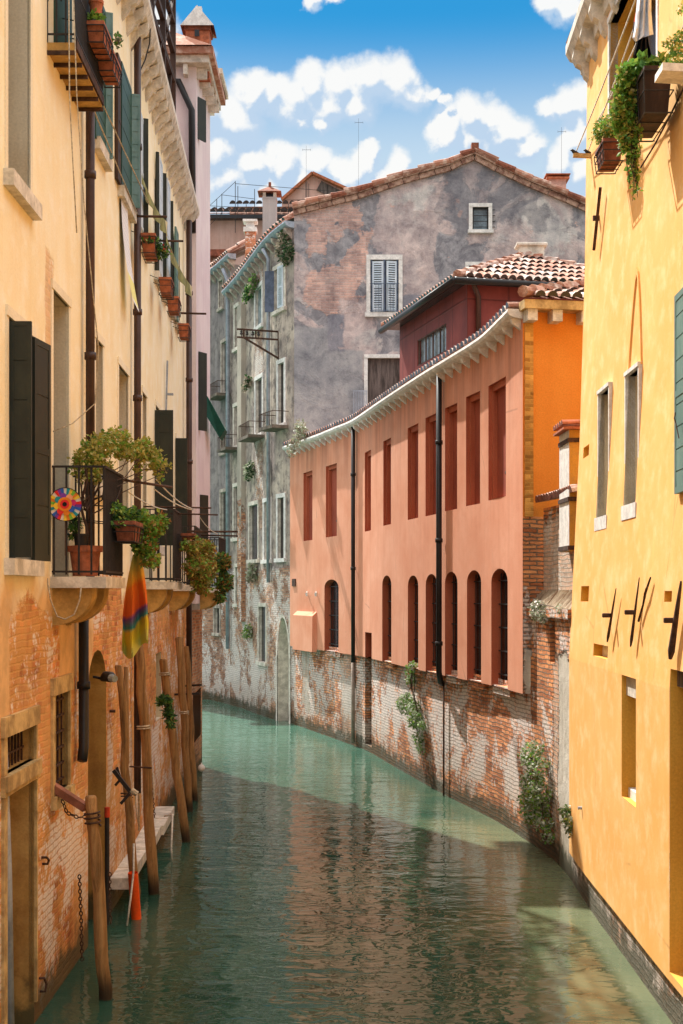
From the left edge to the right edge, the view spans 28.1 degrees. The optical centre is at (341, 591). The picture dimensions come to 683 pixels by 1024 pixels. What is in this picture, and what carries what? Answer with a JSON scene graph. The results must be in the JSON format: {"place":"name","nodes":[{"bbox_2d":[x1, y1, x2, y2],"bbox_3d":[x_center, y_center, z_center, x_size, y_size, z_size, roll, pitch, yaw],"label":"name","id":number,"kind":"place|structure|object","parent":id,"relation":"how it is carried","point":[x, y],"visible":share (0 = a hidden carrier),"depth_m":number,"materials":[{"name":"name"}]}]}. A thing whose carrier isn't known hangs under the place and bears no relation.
{"place":"outdoors","nodes":[
{"label":"outdoors","id":0,"kind":"place"},
{"bbox_2d":[150,0,175,110],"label":"roof terrace","id":1,"kind":"structure","parent":0,"point":[164,34],"depth_m":27.23,"materials":[{"name":"brown wood"}]},
{"bbox_2d":[210,200,299,264],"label":"tiled roof house","id":2,"kind":"structure","parent":0,"point":[223,235],"depth_m":60.00,"materials":[{"name":"paint"}]},
{"bbox_2d":[210,181,337,232],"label":"rooftop scaffold","id":3,"kind":"object","parent":2,"relation":"on","point":[246,207],"visible":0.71,"depth_m":55.99,"materials":[{"name":"metal"}]},
{"bbox_2d":[281,171,345,206],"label":"pink gable house","id":4,"kind":"structure","parent":0,"point":[316,182],"depth_m":66.00,"materials":[{"name":"paint"}]},
{"bbox_2d":[35,699,672,1023],"bbox_3d":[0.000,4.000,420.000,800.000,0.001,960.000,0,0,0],"label":"canal water","id":5,"kind":"structure","parent":0,"point":[306,876],"depth_m":16.81,"materials":[{"name":"liquid"}]},
{"bbox_2d":[85,795,112,1000],"bbox_3d":[-2.333,3.645,13.389,0.412,3.319,0.158,0,0,-45],"label":"mooring pole","id":6,"kind":"object","parent":5,"relation":"in","point":[100,933],"visible":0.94,"depth_m":13.30,"materials":[{"name":"brown wood"}]},
{"bbox_2d":[0,0,201,1023],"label":"cream house","id":7,"kind":"structure","parent":5,"relation":"in","point":[60,724],"depth_m":14.24,"materials":[{"name":"paint"}]},
{"bbox_2d":[54,0,71,41],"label":"door","id":8,"kind":"structure","parent":7,"relation":"in","point":[61,4],"depth_m":13.74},
{"bbox_2d":[47,578,81,619],"bbox_3d":[-2.684,0.068,13.199,0.342,0.406,0.014,0,0,0],"label":"mooring rope","id":9,"kind":"object","parent":7,"relation":"hanging from","point":[53,605],"visible":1,"depth_m":13.20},
{"bbox_2d":[51,487,81,555],"bbox_3d":[-2.696,-0.688,13.296,0.334,0.667,0.039,0,0,0],"label":"pinwheel","id":10,"kind":"object","parent":7,"relation":"attached to","point":[66,504],"visible":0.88,"depth_m":13.30,"materials":[{"name":"multicoloured plastic"}]},
{"bbox_2d":[55,783,85,811],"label":"timber beam","id":11,"kind":"structure","parent":7,"relation":"attached to","point":[69,797],"depth_m":13.40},
{"bbox_2d":[68,0,76,232],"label":"hanging rope","id":12,"kind":"object","parent":7,"relation":"hanging from","point":[70,109],"visible":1,"depth_m":13.10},
{"bbox_2d":[53,0,98,431],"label":"hanging rope","id":13,"kind":"object","parent":7,"relation":"hanging from","point":[85,223],"visible":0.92,"depth_m":13.23,"materials":[{"name":"fabric"}]},
{"bbox_2d":[77,874,83,961],"bbox_3d":[-2.790,3.484,14.580,0.050,0.951,0.089,0,0,21],"label":"hanging chain","id":14,"kind":"object","parent":7,"relation":"hanging from","point":[81,930],"visible":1,"depth_m":14.59,"materials":[{"name":"metal"}]},
{"bbox_2d":[68,545,102,575],"bbox_3d":[-2.560,-0.310,13.620,0.354,0.300,0.354,0,0,0],"label":"flower pot","id":15,"kind":"object","parent":7,"relation":"on","point":[84,556],"visible":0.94,"depth_m":13.50,"materials":[{"name":"ceramic"}]},
{"bbox_2d":[68,517,88,544],"bbox_3d":[-2.640,-0.631,13.607,0.227,0.343,0.218,0,0,-30],"label":"flower pot","id":16,"kind":"object","parent":15,"relation":"on","point":[74,534],"visible":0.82,"depth_m":13.56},
{"bbox_2d":[66,425,172,533],"bbox_3d":[-2.325,-1.104,14.347,0.458,1.285,1.883,0,0,19],"label":"potted shrub","id":17,"kind":"object","parent":15,"relation":"in","point":[117,445],"visible":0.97,"depth_m":13.99,"materials":[{"name":"green plant"}]},
{"bbox_2d":[63,18,113,60],"bbox_3d":[-2.624,-5.698,14.052,0.464,0.265,0.570,0,0,0],"label":"window box","id":18,"kind":"object","parent":7,"relation":"attached to","point":[100,41],"visible":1,"depth_m":13.87,"materials":[{"name":"ceramic"}]},
{"bbox_2d":[87,0,106,21],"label":"flower pot","id":19,"kind":"object","parent":7,"relation":"on","point":[96,6],"visible":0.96,"depth_m":13.80,"materials":[{"name":"ceramic"}]},
{"bbox_2d":[93,671,117,681],"bbox_3d":[-2.689,0.968,15.593,0.125,0.125,0.478,0,0,-36],"label":"wall lamp","id":20,"kind":"object","parent":7,"relation":"attached to","point":[107,676],"visible":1,"depth_m":15.48,"materials":[{"name":"metal"}]},
{"bbox_2d":[97,31,122,87],"bbox_3d":[-2.589,-5.733,14.652,0.543,0.455,0.570,0,0,0],"label":"window box","id":21,"kind":"object","parent":7,"relation":"attached to","point":[110,71],"visible":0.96,"depth_m":14.52,"materials":[{"name":"ceramic"}]},
{"bbox_2d":[81,499,143,543],"bbox_3d":[-2.455,-0.724,14.021,0.801,0.437,0.691,0,0,0],"label":"rail planter","id":22,"kind":"object","parent":7,"relation":"attached to","point":[127,527],"visible":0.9,"depth_m":13.83,"materials":[{"name":"ceramic"}]},
{"bbox_2d":[112,767,137,804],"bbox_3d":[-2.567,2.308,16.240,0.320,0.435,0.150,0,0,0],"label":"iron clamp","id":23,"kind":"object","parent":7,"relation":"attached to","point":[117,774],"visible":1,"depth_m":16.18,"materials":[{"name":"metal"}]},
{"bbox_2d":[103,106,148,203],"bbox_3d":[-2.644,-5.369,16.800,0.014,0.043,4.200,0,0,-1],"label":"clothes line","id":24,"kind":"object","parent":7,"relation":"attached to","point":[125,152],"visible":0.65,"depth_m":16.64,"materials":[{"name":"fabric"}]},
{"bbox_2d":[121,199,138,310],"bbox_3d":[-2.798,-4.470,18.078,0.125,1.380,0.735,0,0,0],"label":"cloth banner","id":25,"kind":"object","parent":7,"relation":"hanging from","point":[126,236],"visible":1,"depth_m":18.04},
{"bbox_2d":[126,843,134,925],"bbox_3d":[-2.538,3.519,16.400,0.028,0.950,0.231,0,0,14],"label":"mooring rope","id":26,"kind":"object","parent":7,"relation":"hanging from","point":[130,898],"visible":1,"depth_m":16.45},
{"bbox_2d":[122,555,148,658],"bbox_3d":[-2.245,0.160,14.850,0.305,1.136,0.196,0,0,0],"label":"hanging cloth","id":27,"kind":"object","parent":7,"relation":"hanging from","point":[135,620],"visible":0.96,"depth_m":14.85,"materials":[{"name":"fabric"}]},
{"bbox_2d":[110,806,173,889],"bbox_3d":[-2.835,3.626,19.801,0.326,0.148,5.694,0,0,-2],"label":"quay ledge","id":28,"kind":"object","parent":7,"relation":"attached to","point":[119,878],"visible":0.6,"depth_m":18.88,"materials":[{"name":"stone"}]},
{"bbox_2d":[124,479,172,487],"bbox_3d":[-2.161,-1.199,15.050,0.032,0.030,1.184,0,0,22],"label":"clothes rod","id":29,"kind":"object","parent":7,"relation":"attached to","point":[148,483],"visible":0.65,"depth_m":15.10,"materials":[{"name":"metal"}]},
{"bbox_2d":[130,508,171,570],"bbox_3d":[-2.090,-0.569,14.790,0.455,0.705,0.672,0,0,0],"label":"hanging plant","id":30,"kind":"object","parent":7,"relation":"hanging from","point":[155,527],"visible":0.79,"depth_m":14.64,"materials":[{"name":"green plant"}]},
{"bbox_2d":[132,231,170,263],"bbox_3d":[-2.683,-4.875,19.283,0.557,0.319,0.766,0,0,0],"label":"window box","id":31,"kind":"object","parent":7,"relation":"attached to","point":[154,250],"visible":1,"depth_m":19.15,"materials":[{"name":"ceramic"}]},
{"bbox_2d":[141,175,167,235],"bbox_3d":[-2.822,-5.837,20.700,0.058,0.355,3.000,0,0,0],"label":"olive sheet","id":32,"kind":"object","parent":7,"relation":"hanging from","point":[163,222],"visible":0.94,"depth_m":20.73,"materials":[{"name":"fabric"}]},
{"bbox_2d":[150,275,174,299],"bbox_3d":[-2.877,-4.890,21.905,0.372,0.289,0.577,0,0,0],"label":"window box","id":33,"kind":"object","parent":7,"relation":"attached to","point":[166,286],"visible":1,"depth_m":21.69,"materials":[{"name":"ceramic"}]},
{"bbox_2d":[154,691,177,729],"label":"wall fern","id":34,"kind":"object","parent":7,"relation":"attached to","point":[164,700],"depth_m":21.16,"materials":[{"name":"green plant"}]},
{"bbox_2d":[158,294,181,316],"bbox_3d":[-2.929,-4.890,23.305,0.373,0.289,0.577,0,0,0],"label":"window box","id":35,"kind":"object","parent":7,"relation":"attached to","point":[174,306],"visible":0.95,"depth_m":23.09,"materials":[{"name":"ceramic"}]},
{"bbox_2d":[159,240,182,241],"bbox_3d":[-2.816,-5.767,22.400,0.436,0.037,0.036,0,0,0],"label":"clothes rod","id":36,"kind":"object","parent":7,"relation":"attached to","point":[171,240],"visible":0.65,"depth_m":22.39,"materials":[{"name":"metal"}]},
{"bbox_2d":[166,236,191,298],"bbox_3d":[-2.880,-5.758,24.400,0.058,0.373,4.401,0,0,-1],"label":"olive sheet","id":37,"kind":"object","parent":36,"relation":"hanging from","point":[185,283],"visible":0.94,"depth_m":24.47,"materials":[{"name":"fabric"}]},
{"bbox_2d":[170,321,190,341],"bbox_3d":[-3.016,-4.885,25.603,0.370,0.299,0.520,0,0,0],"label":"window box","id":38,"kind":"object","parent":7,"relation":"attached to","point":[184,330],"visible":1,"depth_m":25.41,"materials":[{"name":"ceramic"}]},
{"bbox_2d":[164,533,196,545],"bbox_3d":[-2.637,-0.810,21.222,0.805,0.250,0.801,0,0,0],"label":"rail planter","id":39,"kind":"object","parent":7,"relation":"attached to","point":[186,535],"visible":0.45,"depth_m":20.85,"materials":[{"name":"ceramic"}]},
{"bbox_2d":[179,535,219,596],"bbox_3d":[-2.217,-0.408,21.244,0.588,0.990,1.368,0,0,0],"label":"hanging plant","id":40,"kind":"object","parent":39,"relation":"in","point":[200,565],"visible":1,"depth_m":20.94,"materials":[{"name":"green plant"}]},
{"bbox_2d":[174,684,201,742],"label":"black gate","id":41,"kind":"structure","parent":7,"relation":"attached to","point":[197,710],"depth_m":26.72,"materials":[{"name":"metal"}]},
{"bbox_3d":[-2.823,-0.810,26.217,0.804,0.249,0.800,0,0,0],"label":"rail planter","id":42,"kind":"object","parent":7,"relation":"attached to","visible":0},
{"bbox_2d":[212,551,234,604],"bbox_3d":[-2.268,-0.270,25.965,0.489,1.046,0.920,0,0,0],"label":"hanging plant","id":43,"kind":"object","parent":42,"relation":"in","point":[223,584],"visible":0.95,"depth_m":25.81,"materials":[{"name":"green plant"}]},
{"bbox_2d":[104,807,109,925],"bbox_3d":[-2.811,3.440,16.351,0.063,1.720,0.063,0,0,-22],"label":"iron stake","id":44,"kind":"object","parent":5,"relation":"in","point":[106,812],"visible":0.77,"depth_m":16.33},
{"bbox_2d":[115,665,140,914],"bbox_3d":[-2.613,3.106,16.927,0.414,4.411,0.158,0,0,-40],"label":"mooring pole","id":45,"kind":"object","parent":5,"relation":"in","point":[125,776],"visible":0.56,"depth_m":16.85,"materials":[{"name":"brown wood"}]},
{"bbox_2d":[124,667,128,718],"bbox_3d":[-2.679,1.537,17.000,0.064,1.206,0.059,0,0,22],"label":"thin post","id":46,"kind":"object","parent":45,"relation":"attached to","point":[126,675],"visible":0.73,"depth_m":16.98,"materials":[{"name":"brown wood"}]},
{"bbox_2d":[128,871,141,919],"bbox_3d":[-2.514,3.942,16.678,0.127,1.076,0.309,0,0,17],"label":"orange tube","id":47,"kind":"object","parent":5,"relation":"in","point":[135,907],"visible":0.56,"depth_m":16.59,"materials":[{"name":"plastic"}]},
{"bbox_2d":[135,644,159,894],"bbox_3d":[-2.533,2.969,18.044,0.456,4.665,0.176,0,0,-30],"label":"mooring pole","id":48,"kind":"object","parent":5,"relation":"in","point":[150,845],"visible":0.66,"depth_m":17.97,"materials":[{"name":"brown wood"}]},
{"bbox_2d":[159,659,190,842],"bbox_3d":[-2.587,3.190,21.803,0.663,4.243,0.162,0,0,-18],"label":"mooring pole","id":49,"kind":"object","parent":5,"relation":"in","point":[176,775],"visible":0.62,"depth_m":21.74,"materials":[{"name":"brown wood"}]},
{"bbox_2d":[175,637,192,811],"bbox_3d":[-2.815,3.061,24.756,0.433,4.491,0.167,0,0,-39],"label":"mooring pole","id":50,"kind":"object","parent":5,"relation":"in","point":[184,719],"visible":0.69,"depth_m":24.67,"materials":[{"name":"brown wood"}]},
{"bbox_2d":[184,646,197,800],"bbox_3d":[-2.838,3.170,26.106,0.406,4.271,0.151,0,0,-30],"label":"mooring pole","id":51,"kind":"object","parent":5,"relation":"in","point":[192,758],"visible":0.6,"depth_m":26.03,"materials":[{"name":"brown wood"}]},
{"bbox_2d":[159,6,227,770],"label":"pink house","id":52,"kind":"structure","parent":5,"relation":"in","point":[201,93],"depth_m":29.42,"materials":[{"name":"paint"}]},
{"bbox_2d":[207,396,226,439],"bbox_3d":[-2.820,-3.924,30.800,0.384,0.899,1.200,0,0,0],"label":"green awning","id":53,"kind":"object","parent":52,"relation":"attached to","point":[216,423],"visible":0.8,"depth_m":30.57,"materials":[{"name":"fabric"}]},
{"bbox_2d":[210,249,226,262],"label":"brick house","id":54,"kind":"structure","parent":5,"relation":"in","point":[215,254],"depth_m":53.60,"materials":[{"name":"brick"}]},
{"bbox_2d":[202,239,257,704],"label":"narrow grey house","id":55,"kind":"structure","parent":5,"relation":"in","point":[216,639],"depth_m":49.52,"materials":[{"name":"stone"}]},
{"bbox_2d":[217,142,585,723],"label":"grey gabled house","id":56,"kind":"structure","parent":5,"relation":"in","point":[366,261],"depth_m":41.20,"materials":[{"name":"paint"}]},
{"bbox_2d":[241,373,252,392],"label":"roof plant","id":57,"kind":"object","parent":56,"relation":"attached to","point":[248,380],"visible":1,"depth_m":45.38,"materials":[{"name":"green plant"}]},
{"bbox_2d":[242,460,254,481],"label":"roof plant","id":58,"kind":"object","parent":56,"relation":"attached to","point":[249,472],"visible":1,"depth_m":45.06,"materials":[{"name":"green plant"}]},
{"bbox_2d":[243,219,257,257],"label":"chimney stack","id":59,"kind":"object","parent":56,"relation":"on","point":[250,231],"visible":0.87,"depth_m":46.33,"materials":[{"name":"brick"}]},
{"bbox_2d":[245,562,257,583],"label":"plant","id":60,"kind":"object","parent":56,"relation":"attached to","point":[251,573],"visible":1,"depth_m":44.67,"materials":[{"name":"green plant"}]},
{"bbox_2d":[246,273,258,296],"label":"roof plant","id":61,"kind":"object","parent":56,"relation":"attached to","point":[251,284],"visible":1,"depth_m":44.48,"materials":[{"name":"green plant"}]},
{"bbox_2d":[252,505,256,558],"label":"window","id":62,"kind":"structure","parent":56,"relation":"in","point":[254,508],"depth_m":45.48,"materials":[{"name":"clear glass"}]},
{"bbox_2d":[237,328,278,359],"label":"insulator bracket","id":63,"kind":"object","parent":56,"relation":"attached to","point":[252,337],"visible":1,"depth_m":41.86,"materials":[{"name":"metal"}]},
{"bbox_2d":[258,379,261,432],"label":"window","id":64,"kind":"structure","parent":56,"relation":"in","point":[259,382],"depth_m":44.66,"materials":[{"name":"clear glass"}]},
{"bbox_2d":[262,607,264,661],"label":"window","id":65,"kind":"structure","parent":56,"relation":"in","point":[263,608],"depth_m":44.27,"materials":[{"name":"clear glass"}]},
{"bbox_2d":[258,182,281,233],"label":"chimney stack","id":66,"kind":"object","parent":56,"relation":"on","point":[269,195],"visible":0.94,"depth_m":43.38,"materials":[{"name":"paint"}]},
{"bbox_2d":[273,229,290,261],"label":"roof plant","id":67,"kind":"object","parent":56,"relation":"attached to","point":[282,235],"visible":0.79,"depth_m":41.36,"materials":[{"name":"green plant"}]},
{"bbox_2d":[281,363,283,422],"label":"window","id":68,"kind":"structure","parent":56,"relation":"in","point":[282,365],"depth_m":42.19,"materials":[{"name":"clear glass"}]},
{"bbox_2d":[281,498,283,557],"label":"window","id":69,"kind":"structure","parent":56,"relation":"in","point":[282,499],"depth_m":42.20,"materials":[{"name":"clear glass"}]},
{"bbox_2d":[279,240,294,266],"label":"roof plant","id":70,"kind":"object","parent":56,"relation":"attached to","point":[288,251],"visible":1,"depth_m":41.11,"materials":[{"name":"green plant"}]},
{"bbox_2d":[368,359,399,402],"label":"shutter","id":71,"kind":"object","parent":56,"relation":"in","point":[383,374],"depth_m":41.30,"materials":[{"name":"brown wood"}]},
{"bbox_2d":[374,261,394,311],"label":"window","id":72,"kind":"structure","parent":56,"relation":"in","point":[385,261],"depth_m":41.31,"materials":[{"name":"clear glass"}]},
{"bbox_2d":[474,210,486,228],"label":"window","id":73,"kind":"structure","parent":56,"relation":"in","point":[477,225],"depth_m":41.31,"materials":[{"name":"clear glass"}]},
{"bbox_2d":[544,173,570,187],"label":"chimney stack","id":74,"kind":"object","parent":56,"relation":"on","point":[560,179],"visible":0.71,"depth_m":45.22,"materials":[{"name":"brick"}]},
{"bbox_2d":[282,279,583,842],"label":"red house","id":75,"kind":"structure","parent":5,"relation":"in","point":[412,494],"depth_m":26.42,"materials":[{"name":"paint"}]},
{"bbox_2d":[286,419,308,457],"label":"roof plant","id":76,"kind":"object","parent":75,"relation":"attached to","point":[299,431],"visible":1,"depth_m":38.72,"materials":[{"name":"green plant"}]},
{"bbox_2d":[331,581,337,646],"bbox_3d":[-0.092,0.639,37.057,0.001,1.962,1.378,0,0,-17],"label":"window","id":77,"kind":"structure","parent":75,"relation":"in","point":[336,584],"depth_m":37.29,"materials":[{"name":"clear glass"}]},
{"bbox_2d":[395,660,426,754],"bbox_3d":[1.505,2.415,28.778,0.490,1.970,1.513,0,0,-13],"label":"wall plant","id":78,"kind":"object","parent":75,"relation":"attached to","point":[409,708],"depth_m":28.74,"materials":[{"name":"green plant"}]},
{"bbox_2d":[416,581,417,661],"bbox_3d":[1.700,0.634,28.920,0.001,1.972,0.928,0,0,-11],"label":"window","id":79,"kind":"structure","parent":75,"relation":"in","point":[417,581],"depth_m":29.28,"materials":[{"name":"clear glass"}]},
{"bbox_2d":[454,577,455,669],"bbox_3d":[2.276,0.616,26.042,0.001,2.007,0.810,0,0,-12],"label":"window","id":80,"kind":"structure","parent":75,"relation":"in","point":[455,577],"depth_m":26.37,"materials":[{"name":"black glass"}]},
{"bbox_2d":[477,575,480,674],"bbox_3d":[2.580,0.613,24.694,0.001,2.014,0.819,0,0,-13],"label":"window","id":81,"kind":"structure","parent":75,"relation":"in","point":[478,575],"depth_m":25.00,"materials":[{"name":"black glass"}]},
{"bbox_2d":[378,242,584,380],"bbox_3d":[3.967,-6.027,30.282,5.046,3.255,5.568,0,0,-14],"label":"roof storey","id":82,"kind":"object","parent":75,"relation":"on","point":[456,307],"visible":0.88,"depth_m":28.45,"materials":[{"name":"red paint"}]},
{"bbox_2d":[418,323,445,365],"bbox_3d":[1.994,-5.382,29.763,0.056,0.641,2.073,0,0,-14],"label":"window frame","id":83,"kind":"structure","parent":82,"relation":"in","point":[425,337],"depth_m":29.93,"materials":[{"name":"grey wood"}]},
{"bbox_2d":[421,326,445,362],"bbox_3d":[2.039,-5.382,29.774,0.496,0.591,1.968,0,0,0],"label":"window","id":84,"kind":"structure","parent":82,"relation":"in","point":[443,330],"depth_m":29.73,"materials":[{"name":"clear glass"}]},
{"bbox_2d":[502,573,507,679],"bbox_3d":[2.870,0.611,23.173,0.009,2.018,1.060,0,0,-9],"label":"window","id":85,"kind":"structure","parent":75,"relation":"in","point":[503,578],"depth_m":23.53,"materials":[{"name":"black glass"}]},
{"bbox_2d":[526,484,577,881],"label":"brick garden wall","id":86,"kind":"structure","parent":5,"relation":"in","point":[550,685],"depth_m":20.54,"materials":[{"name":"brown brick"}]},
{"bbox_2d":[516,739,555,844],"bbox_3d":[2.934,2.995,20.670,0.548,1.504,1.111,0,0,0],"label":"wall plant","id":87,"kind":"object","parent":86,"relation":"attached to","point":[534,800],"depth_m":20.50,"materials":[{"name":"green plant"}]},
{"bbox_2d":[527,599,564,623],"bbox_3d":[3.022,0.298,20.154,0.325,0.384,1.714,0,0,-4],"label":"wall plant","id":88,"kind":"object","parent":86,"relation":"attached to","point":[538,613],"depth_m":20.67,"materials":[{"name":"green plant"}]},
{"bbox_2d":[553,420,579,551],"bbox_3d":[3.796,-1.575,19.800,1.322,1.977,0.950,0,0,0],"label":"flue shaft","id":89,"kind":"object","parent":86,"relation":"attached to","point":[568,432],"visible":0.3,"depth_m":19.51,"materials":[{"name":"paint"}]},
{"bbox_2d":[566,0,682,1023],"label":"yellow house","id":90,"kind":"structure","parent":5,"relation":"in","point":[626,760],"depth_m":14.90,"materials":[{"name":"paint"}]},
{"bbox_2d":[557,804,572,837],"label":"wall plant","id":91,"kind":"object","parent":90,"relation":"attached to","point":[567,818],"depth_m":18.45,"materials":[{"name":"green plant"}]},
{"bbox_2d":[573,153,590,158],"bbox_3d":[3.287,-5.854,18.300,0.358,0.065,0.060,0,0,0],"label":"clothes plank","id":92,"kind":"object","parent":90,"relation":"attached to","point":[581,155],"visible":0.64,"depth_m":18.27,"materials":[{"name":"wood"}]},
{"bbox_2d":[576,0,635,150],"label":"clothes line","id":93,"kind":"object","parent":92,"relation":"attached to","point":[608,71],"visible":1,"depth_m":14.58,"materials":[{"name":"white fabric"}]},
{"bbox_2d":[633,0,652,41],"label":"laundry","id":94,"kind":"object","parent":93,"relation":"hanging from","point":[643,26],"visible":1,"depth_m":13.20,"materials":[{"name":"white fabric"}]},
{"bbox_2d":[633,36,650,58],"bbox_3d":[2.925,-5.298,13.299,0.215,0.388,0.100,0,0,0],"label":"laundry","id":95,"kind":"object","parent":94,"relation":"hanging from","point":[642,44],"visible":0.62,"depth_m":13.31,"materials":[{"name":"black fabric"}]},
{"bbox_2d":[592,187,601,250],"bbox_3d":[3.262,-4.724,17.284,0.089,0.697,0.477,0,0,0],"label":"tie anchor","id":96,"kind":"object","parent":90,"relation":"attached to","point":[596,218],"visible":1,"depth_m":17.28,"materials":[{"name":"metal"}]},
{"bbox_2d":[597,382,612,516],"bbox_3d":[3.237,-1.710,16.613,0.122,1.583,0.790,0,0,1],"label":"window frame","id":97,"kind":"structure","parent":90,"relation":"in","point":[608,386],"depth_m":16.96,"materials":[{"name":"white stone"}]},
{"bbox_2d":[588,114,623,173],"bbox_3d":[3.059,-5.143,15.533,0.453,0.581,0.700,0,0,0],"label":"window box","id":98,"kind":"object","parent":90,"relation":"attached to","point":[606,153],"visible":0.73,"depth_m":15.45,"materials":[{"name":"ceramic"}]},
{"bbox_2d":[602,589,615,641],"bbox_3d":[2.998,0.264,15.342,0.118,0.614,0.373,0,0,0],"label":"tie anchor","id":99,"kind":"object","parent":90,"relation":"attached to","point":[607,615],"visible":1,"depth_m":15.35,"materials":[{"name":"metal"}]},
{"bbox_2d":[624,577,639,646],"bbox_3d":[2.983,0.210,14.051,0.120,0.721,0.290,0,0,0],"label":"tie anchor","id":100,"kind":"object","parent":90,"relation":"attached to","point":[630,612],"visible":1,"depth_m":14.06,"materials":[{"name":"metal"}]},
{"bbox_2d":[624,361,641,503],"bbox_3d":[3.217,-1.706,14.896,0.131,1.495,0.765,0,0,0],"label":"window frame","id":101,"kind":"structure","parent":90,"relation":"in","point":[637,366],"depth_m":15.23,"materials":[{"name":"white stone"}]},
{"bbox_2d":[607,0,658,113],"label":"window frame","id":102,"kind":"structure","parent":90,"relation":"in","point":[611,16],"depth_m":16.83,"materials":[{"name":"wood"}]},
{"bbox_2d":[634,0,655,55],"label":"window","id":103,"kind":"structure","parent":90,"relation":"in","point":[652,38],"depth_m":15.70,"materials":[{"name":"glass"}]},
{"bbox_2d":[623,48,678,141],"bbox_3d":[2.988,-4.872,13.302,0.557,0.692,0.968,0,0,0],"label":"window box","id":104,"kind":"object","parent":90,"relation":"attached to","point":[652,103],"visible":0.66,"depth_m":12.99,"materials":[{"name":"brown wood"}]},
{"bbox_2d":[607,58,643,199],"bbox_3d":[2.764,-4.497,13.277,0.372,1.384,0.278,0,0,0],"label":"trailing ivy","id":105,"kind":"object","parent":104,"relation":"hanging from","point":[623,113],"visible":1,"depth_m":13.24,"materials":[{"name":"green plant"}]},
{"bbox_2d":[640,88,682,167],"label":"wall cable","id":106,"kind":"object","parent":90,"relation":"attached to","point":[676,102],"depth_m":13.72,"materials":[{"name":"metal"}]},
{"bbox_2d":[655,0,682,84],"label":"window box","id":107,"kind":"object","parent":90,"relation":"attached to","point":[669,72],"visible":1,"depth_m":12.14,"materials":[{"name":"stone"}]},
{"bbox_2d":[663,581,681,659],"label":"tie anchor","id":108,"kind":"object","parent":90,"relation":"attached to","point":[673,636],"visible":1,"depth_m":12.24,"materials":[{"name":"metal"}]},
{"bbox_2d":[674,287,682,493],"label":"teal shutter","id":109,"kind":"object","parent":90,"relation":"attached to","point":[678,392],"visible":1,"depth_m":12.38,"materials":[{"name":"wood"}]},
{"bbox_2d":[155,0,586,212],"label":"sky","id":110,"kind":"structure","parent":0,"point":[425,80],"materials":[{"name":"blue"}]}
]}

